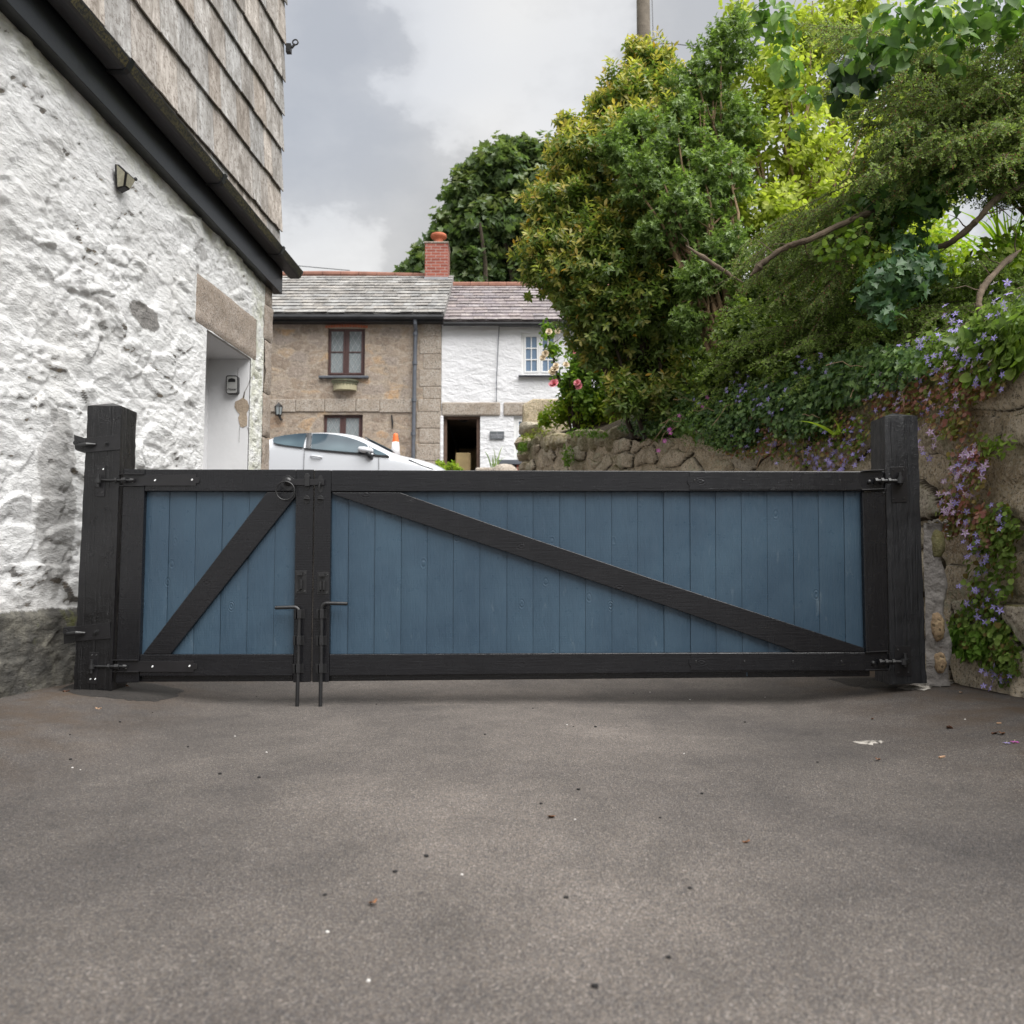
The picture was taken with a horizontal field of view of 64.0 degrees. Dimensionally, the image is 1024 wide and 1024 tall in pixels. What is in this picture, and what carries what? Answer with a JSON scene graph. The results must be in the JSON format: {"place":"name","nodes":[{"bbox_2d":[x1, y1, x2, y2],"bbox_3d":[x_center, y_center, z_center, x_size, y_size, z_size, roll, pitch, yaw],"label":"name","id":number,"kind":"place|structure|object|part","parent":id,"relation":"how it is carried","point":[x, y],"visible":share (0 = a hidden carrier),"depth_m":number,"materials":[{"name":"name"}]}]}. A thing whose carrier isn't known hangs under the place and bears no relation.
{"place":"outdoors","nodes":[
{"label":"outdoors","id":0,"kind":"place"},
{"bbox_2d":[301,266,349,270],"bbox_3d":[-8.536,-8.200,26.707,6.533,0.708,0.022,0,-4,0],"label":"overhead wire","id":1,"kind":"object","parent":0,"point":[324,268],"visible":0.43,"depth_m":26.68,"materials":[{"name":"black metal"}]},
{"bbox_2d":[0,671,1023,1023],"bbox_3d":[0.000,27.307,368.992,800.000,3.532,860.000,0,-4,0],"label":"ground","id":2,"kind":"structure","parent":0,"point":[156,867],"depth_m":2.10,"materials":[{"name":"grey asphalt"}]},
{"bbox_2d":[59,682,183,701],"bbox_3d":[-2.220,1.016,4.670,0.663,0.062,0.598,0,-4,0],"label":"tarmac patch","id":3,"kind":"object","parent":2,"relation":"on","point":[142,691],"visible":0.71,"depth_m":4.55,"materials":[{"name":"grey asphalt"}]},
{"bbox_2d":[62,403,136,689],"bbox_3d":[-2.354,0.179,4.652,0.301,1.624,0.238,0,-4,0],"label":"gate post","id":4,"kind":"object","parent":3,"relation":"on","point":[107,446],"visible":0.88,"depth_m":4.58,"materials":[{"name":"paint"}]},
{"bbox_2d":[94,469,323,706],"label":"pedestrian gate","id":5,"kind":"structure","parent":4,"relation":"attached to","point":[216,580],"depth_m":4.61,"materials":[{"name":"blue paint"}]},
{"bbox_2d":[0,0,302,697],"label":"white house","id":6,"kind":"structure","parent":2,"relation":"on","point":[147,296],"depth_m":5.40,"materials":[{"name":"white painted stone"},{"name":"weathered wood shingles"},{"name":"brown granite"}]},
{"bbox_2d":[115,164,137,192],"bbox_3d":[-2.535,-2.184,5.386,0.089,0.155,0.130,0,-4,5],"label":"wall light","id":7,"kind":"object","parent":6,"relation":"attached to","point":[125,180],"visible":1,"depth_m":5.35,"materials":[{"name":"glass"}]},
{"bbox_2d":[203,357,208,468],"bbox_3d":[-2.861,-0.052,7.026,0.077,2.840,0.950,0,-4,5],"label":"door","id":8,"kind":"structure","parent":6,"relation":"in","point":[207,360],"depth_m":7.51,"materials":[{"name":"white metal"}]},
{"bbox_2d":[226,375,239,394],"bbox_3d":[-2.567,-1.167,7.534,0.113,0.170,0.062,0,-4,0],"label":"key safe","id":9,"kind":"object","parent":6,"relation":"attached to","point":[232,384],"visible":1,"depth_m":7.51,"materials":[{"name":"black metal"}]},
{"bbox_2d":[269,433,444,470],"bbox_3d":[-2.899,-0.683,15.816,3.923,1.605,1.884,0,-4,0],"label":"parked car","id":10,"kind":"object","parent":2,"relation":"on","point":[320,451],"visible":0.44,"depth_m":15.02,"materials":[{"name":"white paint"}]},
{"bbox_3d":[-4.124,-1.323,15.150,0.605,0.302,0.279,0,-4,0],"label":"side window","id":11,"kind":"part","parent":10,"relation":"part of","materials":[{"name":"grey glass"}]},
{"bbox_3d":[-3.178,-1.265,15.137,1.068,0.406,0.269,0,-4,0],"label":"side window","id":12,"kind":"part","parent":10,"relation":"part of","materials":[{"name":"grey glass"}]},
{"bbox_3d":[-2.448,-1.122,15.071,0.362,0.171,0.153,-1,-5,13],"label":"quarter window","id":13,"kind":"part","parent":10,"relation":"part of","materials":[{"name":"grey glass"}]},
{"bbox_2d":[267,232,453,463],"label":"stone cottage","id":14,"kind":"structure","parent":2,"relation":"on","point":[377,336],"depth_m":17.80,"materials":[{"name":"brown stone"}]},
{"bbox_2d":[274,402,282,420],"bbox_3d":[-5.011,-2.157,17.619,0.183,0.398,0.205,0,-4,0],"label":"wall lantern","id":15,"kind":"object","parent":14,"relation":"attached to","point":[278,407],"depth_m":17.56,"materials":[{"name":"black metal"}]},
{"bbox_2d":[324,415,362,437],"bbox_3d":[-3.666,-1.510,17.782,0.851,1.211,0.072,0,-4,0],"label":"window","id":16,"kind":"structure","parent":14,"relation":"in","point":[343,424],"depth_m":17.79,"materials":[{"name":"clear glass"}]},
{"bbox_2d":[331,379,358,390],"bbox_3d":[-3.608,-2.735,17.641,0.601,0.208,0.246,0,-4,0],"label":"wall basket","id":17,"kind":"object","parent":14,"relation":"attached to","point":[339,385],"depth_m":17.61,"materials":[{"name":"metal"}]},
{"bbox_2d":[328,329,364,375],"bbox_3d":[-3.620,-3.491,17.934,0.813,1.071,0.072,0,-4,0],"label":"window","id":18,"kind":"structure","parent":14,"relation":"in","point":[346,356],"depth_m":17.92,"materials":[{"name":"brown glass"}]},
{"bbox_2d":[391,433,399,454],"bbox_3d":[-2.380,-1.232,16.744,0.400,0.750,0.400,0,-4,0],"label":"traffic cone","id":19,"kind":"object","parent":2,"relation":"on","point":[395,448],"visible":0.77,"depth_m":16.70,"materials":[{"name":"orange plastic"}]},
{"bbox_2d":[435,459,462,469],"bbox_3d":[-1.275,-0.574,16.309,0.618,1.007,0.347,-1,-4,10],"label":"euphorbia","id":20,"kind":"object","parent":2,"relation":"on","point":[449,466],"visible":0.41,"depth_m":16.30,"materials":[{"name":"green plant"}]},
{"bbox_2d":[475,468,491,469],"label":"wall","id":21,"kind":"structure","parent":2,"relation":"on","point":[483,469],"depth_m":15.92,"materials":[{"name":"stone"}]},
{"bbox_2d":[484,448,505,467],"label":"strap plant","id":22,"kind":"object","parent":21,"relation":"on","point":[493,463],"visible":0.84,"depth_m":16.00,"materials":[{"name":"green plant"}]},
{"bbox_2d":[393,130,607,285],"bbox_3d":[-0.061,-7.708,35.108,10.057,18.049,5.455,0,-4,0],"label":"sycamore tree","id":23,"kind":"object","parent":2,"relation":"on","point":[480,216],"visible":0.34,"depth_m":34.13,"materials":[{"name":"green plant"}]},
{"bbox_2d":[492,464,517,470],"bbox_3d":[-0.145,-0.539,15.838,0.540,0.780,0.540,0,-4,0],"label":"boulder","id":24,"kind":"object","parent":2,"relation":"on","point":[505,467],"visible":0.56,"depth_m":15.67,"materials":[{"name":"stone"}]},
{"bbox_2d":[498,460,520,470],"bbox_3d":[-0.051,-0.410,16.981,0.513,1.279,0.600,0,-4,0],"label":"planter box","id":25,"kind":"object","parent":2,"relation":"on","point":[515,463],"visible":0.13,"depth_m":16.73,"materials":[{"name":"grey"}]},
{"bbox_2d":[440,282,608,469],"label":"white cottage","id":26,"kind":"structure","parent":2,"relation":"on","point":[495,375],"depth_m":17.83,"materials":[{"name":"paint"}]},
{"bbox_2d":[490,431,503,438],"bbox_3d":[-0.324,-1.655,17.672,0.310,0.169,0.033,0,-4,0],"label":"house name plaque","id":27,"kind":"object","parent":26,"relation":"attached to","point":[496,434],"visible":1,"depth_m":17.66,"materials":[{"name":"grey stone"}]},
{"bbox_2d":[514,417,521,459],"bbox_3d":[0.350,-1.514,17.762,0.622,1.112,0.072,0,-4,0],"label":"door","id":28,"kind":"structure","parent":26,"relation":"in","point":[517,420],"depth_m":17.75,"materials":[{"name":"white paint"}]},
{"bbox_2d":[521,333,557,374],"bbox_3d":[0.605,-3.446,17.911,0.807,0.964,0.072,0,-4,0],"label":"window","id":29,"kind":"structure","parent":26,"relation":"in","point":[531,364],"depth_m":17.89,"materials":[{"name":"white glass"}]},
{"bbox_2d":[522,399,571,432],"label":"stone pier","id":30,"kind":"structure","parent":2,"relation":"on","point":[532,409],"depth_m":13.77,"materials":[{"name":"stone"}]},
{"bbox_2d":[591,983,597,987],"bbox_3d":[0.143,0.821,1.420,0.014,0.008,0.011,0,-4,0],"label":"tar crumb","id":31,"kind":"object","parent":2,"relation":"on","point":[594,985],"visible":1,"depth_m":1.42,"materials":[{"name":"black asphalt"}]},
{"bbox_2d":[636,0,653,43],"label":"utility pole","id":32,"kind":"object","parent":2,"relation":"on","point":[643,17],"visible":0.1,"depth_m":25.07,"materials":[{"name":"wood"}]},
{"bbox_2d":[514,334,1023,697],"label":"dry stone wall","id":33,"kind":"structure","parent":2,"relation":"on","point":[999,414],"depth_m":5.09,"materials":[{"name":"stone"}]},
{"bbox_2d":[516,441,526,454],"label":"wall weed","id":34,"kind":"object","parent":33,"relation":"attached to","point":[522,448],"depth_m":12.90,"materials":[{"name":"green plant"}]},
{"bbox_2d":[519,427,550,440],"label":"wall weed","id":35,"kind":"object","parent":33,"relation":"on","point":[526,434],"depth_m":12.43,"materials":[{"name":"green plant"}]},
{"bbox_2d":[560,443,574,466],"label":"wall weed","id":36,"kind":"object","parent":33,"relation":"attached to","point":[568,461],"depth_m":10.66,"materials":[{"name":"green plant"}]},
{"bbox_2d":[565,427,607,438],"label":"wall weed","id":37,"kind":"object","parent":33,"relation":"attached to","point":[594,432],"depth_m":9.99,"materials":[{"name":"green plant"}]},
{"bbox_2d":[611,342,937,467],"bbox_3d":[1.972,-0.877,7.237,0.741,1.202,4.673,2,-5,-20],"label":"ivy mat","id":38,"kind":"object","parent":33,"relation":"attached to","point":[858,369],"visible":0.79,"depth_m":6.24,"materials":[{"name":"green plant"}]},
{"bbox_2d":[657,395,742,452],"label":"geranium","id":39,"kind":"object","parent":38,"relation":"on","point":[679,415],"visible":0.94,"depth_m":7.46,"materials":[{"name":"green plant"}]},
{"bbox_2d":[664,352,833,430],"bbox_3d":[1.962,-0.987,7.031,0.289,0.538,2.276,2,-5,-21],"label":"bellflower","id":40,"kind":"object","parent":38,"relation":"on","point":[746,393],"visible":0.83,"depth_m":7.03,"materials":[{"name":"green plant"}]},
{"bbox_2d":[722,410,871,470],"bbox_3d":[2.156,-0.535,6.408,0.166,0.616,1.785,2,-5,-20],"label":"bellflower","id":41,"kind":"object","parent":33,"relation":"attached to","point":[840,447],"visible":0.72,"depth_m":6.07,"materials":[{"name":"green plant"}]},
{"bbox_2d":[803,415,863,434],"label":"wall fern","id":42,"kind":"object","parent":33,"relation":"attached to","point":[837,432],"depth_m":5.84,"materials":[{"name":"green plant"}]},
{"bbox_2d":[822,394,1017,460],"bbox_3d":[2.489,-0.585,5.208,0.105,0.747,1.806,1,-4,-10],"label":"wall herb","id":43,"kind":"object","parent":33,"relation":"attached to","point":[998,443],"depth_m":4.43,"materials":[{"name":"green plant"}]},
{"bbox_2d":[861,347,1006,461],"bbox_3d":[2.539,-0.660,5.013,0.150,0.708,1.330,1,-4,-9],"label":"bellflower","id":44,"kind":"object","parent":33,"relation":"attached to","point":[941,388],"visible":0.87,"depth_m":4.89,"materials":[{"name":"purple plant"}]},
{"bbox_2d":[897,278,1023,373],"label":"bellflower","id":45,"kind":"object","parent":33,"relation":"attached to","point":[1002,308],"visible":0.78,"depth_m":4.59,"materials":[{"name":"green plant"}]},
{"bbox_2d":[935,432,997,550],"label":"bellflower","id":46,"kind":"object","parent":33,"relation":"attached to","point":[954,512],"visible":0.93,"depth_m":4.65,"materials":[{"name":"purple plant"}]},
{"bbox_2d":[947,625,990,663],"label":"nettle sprig","id":47,"kind":"object","parent":33,"relation":"attached to","point":[960,653],"visible":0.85,"depth_m":4.61,"materials":[{"name":"green plant"}]},
{"bbox_2d":[938,320,1023,391],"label":"bellflower","id":48,"kind":"object","parent":33,"relation":"attached to","point":[1007,363],"visible":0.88,"depth_m":4.43,"materials":[{"name":"green plant"}]},
{"bbox_2d":[946,502,1023,691],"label":"bellflower","id":49,"kind":"object","parent":33,"relation":"attached to","point":[1002,539],"visible":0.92,"depth_m":4.42,"materials":[{"name":"green plant"}]},
{"bbox_2d":[828,677,905,688],"bbox_3d":[2.127,1.030,4.980,0.550,0.040,0.380,-4,-6,41],"label":"tarmac patch","id":50,"kind":"object","parent":2,"relation":"on","point":[867,682],"visible":0.73,"depth_m":4.93,"materials":[{"name":"grey asphalt"}]},
{"bbox_2d":[853,740,882,744],"bbox_3d":[1.536,0.986,3.515,0.117,0.010,0.087,1,-5,-15],"label":"paper scrap","id":51,"kind":"object","parent":2,"relation":"on","point":[871,742],"visible":1,"depth_m":3.51,"materials":[{"name":"white paper"}]},
{"bbox_2d":[870,413,926,683],"bbox_3d":[2.207,0.194,4.689,0.210,1.546,0.242,0,-4,0],"label":"gate post","id":52,"kind":"object","parent":2,"relation":"on","point":[894,447],"visible":0.81,"depth_m":4.62,"materials":[{"name":"paint"}]},
{"bbox_2d":[312,469,907,706],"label":"vehicle gate","id":53,"kind":"structure","parent":52,"relation":"attached to","point":[466,575],"depth_m":4.61,"materials":[{"name":"blue paint"}]},
{"bbox_2d":[898,681,954,689],"bbox_3d":[2.425,1.000,4.747,0.491,0.023,0.183,3,-6,-38],"label":"cement spill","id":54,"kind":"object","parent":2,"relation":"on","point":[920,686],"visible":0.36,"depth_m":4.65,"materials":[{"name":"grey concrete"}]},
{"bbox_2d":[923,519,951,685],"bbox_3d":[2.428,0.516,4.734,0.167,0.948,0.176,0,-4,0],"label":"mortared strip","id":55,"kind":"object","parent":2,"relation":"on","point":[938,646],"visible":1,"depth_m":4.67,"materials":[{"name":"concrete"}]},
{"bbox_2d":[280,0,1023,284],"label":"sky","id":56,"kind":"structure","parent":0,"point":[383,98],"materials":[{"name":"grey"}]},
{"bbox_2d":[559,334,1007,440],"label":"earth bank","id":57,"kind":"structure","parent":0,"point":[607,426],"depth_m":11.03,"materials":[{"name":"soil"}]},
{"bbox_2d":[538,318,617,430],"bbox_3d":[1.149,-1.998,12.214,1.509,1.934,1.115,0,-4,0],"label":"rose bush","id":58,"kind":"object","parent":57,"relation":"on","point":[579,378],"visible":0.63,"depth_m":12.20,"materials":[{"name":"green plant"}]},
{"bbox_2d":[535,384,621,429],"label":"sunlit perennials","id":59,"kind":"object","parent":57,"relation":"on","point":[545,419],"visible":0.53,"depth_m":12.29,"materials":[{"name":"green plant"}]},
{"bbox_2d":[506,25,753,438],"bbox_3d":[1.580,-3.215,9.106,3.154,4.894,2.026,2,-5,-27],"label":"evergreen bush","id":60,"kind":"object","parent":57,"relation":"on","point":[619,323],"visible":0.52,"depth_m":8.54,"materials":[{"name":"green plant"}]},
{"bbox_2d":[586,0,782,393],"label":"holly bush","id":61,"kind":"object","parent":57,"relation":"on","point":[691,193],"visible":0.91,"depth_m":8.12,"materials":[{"name":"green plant"}]},
{"bbox_2d":[682,235,742,292],"bbox_3d":[1.791,-2.272,7.393,0.451,0.562,0.328,1,-5,-16],"label":"bare limb","id":62,"kind":"object","parent":61,"relation":"attached to","point":[703,257],"visible":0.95,"depth_m":7.40,"materials":[{"name":"brown plant"}]},
{"bbox_2d":[640,254,1023,442],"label":"ground cover","id":63,"kind":"object","parent":57,"relation":"on","point":[964,334],"visible":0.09,"depth_m":5.35,"materials":[{"name":"green plant"}]},
{"bbox_2d":[710,0,982,301],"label":"lime shrub","id":64,"kind":"object","parent":57,"relation":"on","point":[795,187],"visible":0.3,"depth_m":8.79,"materials":[{"name":"green plant"}]},
{"bbox_2d":[680,220,1023,409],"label":"privet thicket","id":65,"kind":"object","parent":57,"relation":"on","point":[731,328],"visible":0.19,"depth_m":7.20,"materials":[{"name":"green plant"}]},
{"bbox_2d":[686,250,1023,415],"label":"cotoneaster","id":66,"kind":"object","parent":57,"relation":"on","point":[863,325],"visible":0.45,"depth_m":6.26,"materials":[{"name":"green plant"}]},
{"bbox_2d":[714,1,1023,356],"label":"cotoneaster","id":67,"kind":"object","parent":57,"relation":"on","point":[973,119],"visible":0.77,"depth_m":5.80,"materials":[{"name":"green plant"}]},
{"bbox_2d":[740,0,824,141],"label":"ivy","id":68,"kind":"object","parent":67,"relation":"attached to","point":[762,19],"visible":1,"depth_m":6.10,"materials":[{"name":"green plant"}]},
{"bbox_2d":[750,202,895,281],"bbox_3d":[2.375,-2.034,5.985,1.220,0.638,0.420,0,-4,-6],"label":"bare limb","id":69,"kind":"object","parent":67,"relation":"attached to","point":[758,267],"visible":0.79,"depth_m":5.92,"materials":[{"name":"brown plant"}]},
{"bbox_2d":[814,41,893,119],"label":"ivy","id":70,"kind":"object","parent":67,"relation":"attached to","point":[847,87],"visible":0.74,"depth_m":5.76,"materials":[{"name":"green plant"}]},
{"bbox_2d":[811,205,898,277],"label":"bramble","id":71,"kind":"object","parent":67,"relation":"attached to","point":[860,242],"visible":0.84,"depth_m":5.78,"materials":[{"name":"green plant"}]},
{"bbox_2d":[850,223,952,331],"bbox_3d":[2.656,-1.608,5.585,0.702,0.872,0.526,4,-6,-43],"label":"ivy","id":72,"kind":"object","parent":67,"relation":"attached to","point":[904,267],"visible":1,"depth_m":5.47,"materials":[{"name":"green plant"}]},
{"bbox_2d":[835,121,979,244],"bbox_3d":[2.807,-2.297,5.883,0.649,0.785,0.915,1,-5,-19],"label":"ivy","id":73,"kind":"object","parent":67,"relation":"attached to","point":[933,209],"visible":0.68,"depth_m":5.83,"materials":[{"name":"green plant"}]},
{"bbox_2d":[838,0,1023,78],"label":"ivy","id":74,"kind":"object","parent":67,"relation":"attached to","point":[895,60],"visible":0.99,"depth_m":5.40,"materials":[{"name":"green plant"}]},
{"bbox_2d":[929,181,1023,254],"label":"bare limb","id":75,"kind":"object","parent":67,"relation":"attached to","point":[969,227],"visible":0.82,"depth_m":5.58,"materials":[{"name":"brown plant"}]},
{"bbox_2d":[770,135,982,318],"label":"background shrubs","id":76,"kind":"object","parent":57,"relation":"on","point":[936,237],"visible":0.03,"depth_m":12.03,"materials":[{"name":"green plant"}]},
{"bbox_2d":[940,206,1023,281],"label":"crocosmia","id":77,"kind":"object","parent":57,"relation":"on","point":[990,230],"visible":0.31,"depth_m":6.56,"materials":[{"name":"green plant"}]},
{"bbox_2d":[950,218,1020,325],"bbox_3d":[3.186,-1.522,5.474,0.906,1.030,0.295,2,-5,-21],"label":"bare limb","id":78,"kind":"object","parent":57,"relation":"on","point":[984,285],"visible":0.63,"depth_m":5.38,"materials":[{"name":"brown plant"}]},
{"bbox_2d":[953,211,1023,299],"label":"shrub","id":79,"kind":"object","parent":57,"relation":"on","point":[1005,240],"visible":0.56,"depth_m":6.06,"materials":[{"name":"green plant"}]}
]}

